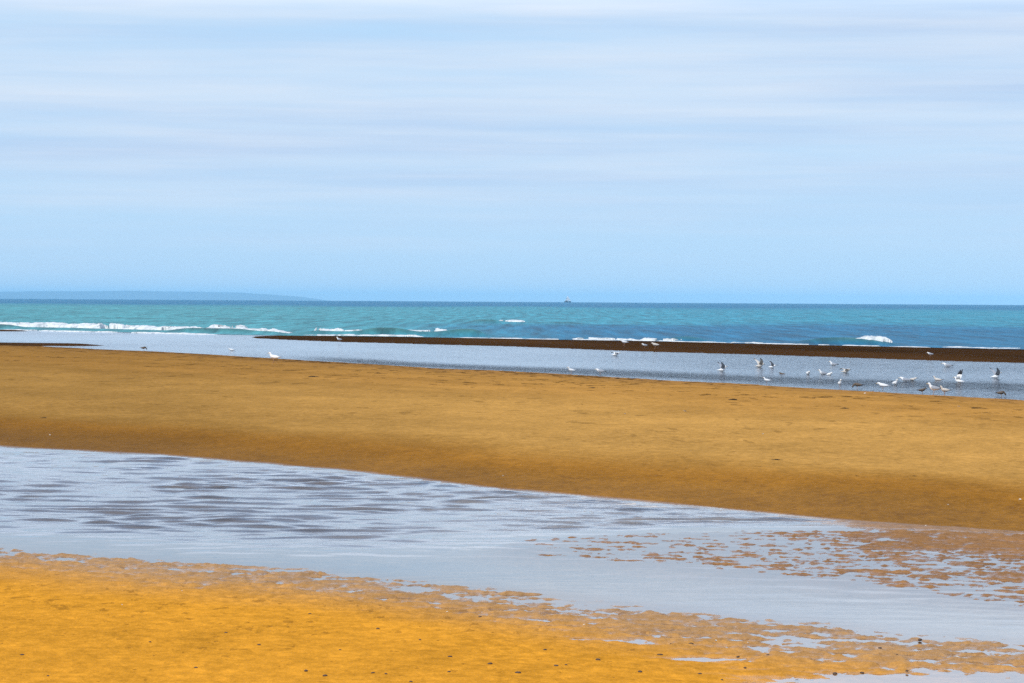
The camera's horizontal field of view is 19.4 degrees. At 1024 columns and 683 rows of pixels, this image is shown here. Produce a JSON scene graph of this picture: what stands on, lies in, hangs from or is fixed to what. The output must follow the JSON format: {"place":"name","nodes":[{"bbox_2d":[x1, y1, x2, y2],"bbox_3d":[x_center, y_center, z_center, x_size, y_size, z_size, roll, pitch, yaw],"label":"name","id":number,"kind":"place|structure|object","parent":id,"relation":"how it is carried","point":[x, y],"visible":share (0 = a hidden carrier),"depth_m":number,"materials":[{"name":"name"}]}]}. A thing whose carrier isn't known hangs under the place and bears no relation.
{"place":"outdoors","nodes":[
{"label":"outdoors","id":0,"kind":"place"},
{"bbox_2d":[0,291,326,300],"bbox_3d":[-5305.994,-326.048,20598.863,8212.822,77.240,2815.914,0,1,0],"label":"headland","id":1,"kind":"structure","parent":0,"point":[153,295],"depth_m":19653.64,"materials":[{"name":"blue"}]},
{"bbox_2d":[0,330,1023,682],"bbox_3d":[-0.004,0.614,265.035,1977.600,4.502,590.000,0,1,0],"label":"beach","id":2,"kind":"structure","parent":0,"point":[898,466],"depth_m":39.27,"materials":[{"name":"brown sand"}]},
{"bbox_2d":[269,352,280,361],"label":"gull","id":3,"kind":"object","parent":2,"relation":"on","point":[273,357],"visible":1,"depth_m":108.96,"materials":[{"name":"white"}]},
{"bbox_2d":[927,383,940,394],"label":"gull","id":4,"kind":"object","parent":2,"relation":"on","point":[933,388],"visible":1,"depth_m":80.17,"materials":[{"name":"white"}]},
{"bbox_2d":[0,447,1023,676],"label":"tide pool","id":5,"kind":"structure","parent":0,"point":[849,600],"depth_m":29.18,"materials":[{"name":"liquid"}]},
{"bbox_2d":[0,299,1023,348],"bbox_3d":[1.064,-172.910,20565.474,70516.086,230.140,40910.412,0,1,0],"label":"sea","id":6,"kind":"structure","parent":0,"point":[947,326],"depth_m":367.67,"materials":[{"name":"liquid"}]},
{"bbox_2d":[0,320,1018,348],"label":"surf","id":7,"kind":"structure","parent":6,"relation":"on","point":[148,327],"depth_m":211.08,"materials":[{"name":"liquid"}]},
{"bbox_2d":[0,330,1023,399],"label":"lagoon","id":8,"kind":"structure","parent":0,"point":[193,342],"depth_m":131.92,"materials":[{"name":"liquid"}]},
{"bbox_2d":[718,362,726,370],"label":"gull","id":9,"kind":"object","parent":8,"relation":"on","point":[722,366],"visible":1,"depth_m":105.90,"materials":[{"name":"white"}]},
{"bbox_2d":[754,358,763,366],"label":"gull","id":10,"kind":"object","parent":8,"relation":"on","point":[760,363],"visible":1,"depth_m":112.62,"materials":[{"name":"white"}]},
{"bbox_2d":[876,382,890,390],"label":"gull","id":11,"kind":"object","parent":8,"relation":"on","point":[882,385],"visible":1,"depth_m":84.22,"materials":[{"name":"white"}]},
{"bbox_2d":[900,377,911,381],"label":"gull","id":12,"kind":"object","parent":8,"relation":"on","point":[904,379],"visible":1,"depth_m":93.76,"materials":[{"name":"white"}]},
{"bbox_2d":[939,386,950,395],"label":"gull","id":13,"kind":"object","parent":8,"relation":"on","point":[944,390],"visible":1,"depth_m":80.05,"materials":[{"name":"white"}]},
{"bbox_2d":[953,369,964,385],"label":"gull","id":14,"kind":"object","parent":8,"relation":"on","point":[958,377],"visible":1,"depth_m":93.07,"materials":[{"name":"white"}]},
{"bbox_2d":[989,367,1000,377],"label":"gull","id":15,"kind":"object","parent":8,"relation":"on","point":[997,373],"visible":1,"depth_m":98.64,"materials":[{"name":"white"}]},
{"bbox_2d":[0,0,1023,304],"label":"sky","id":16,"kind":"structure","parent":0,"point":[618,151],"materials":[{"name":"blue"}]}
]}

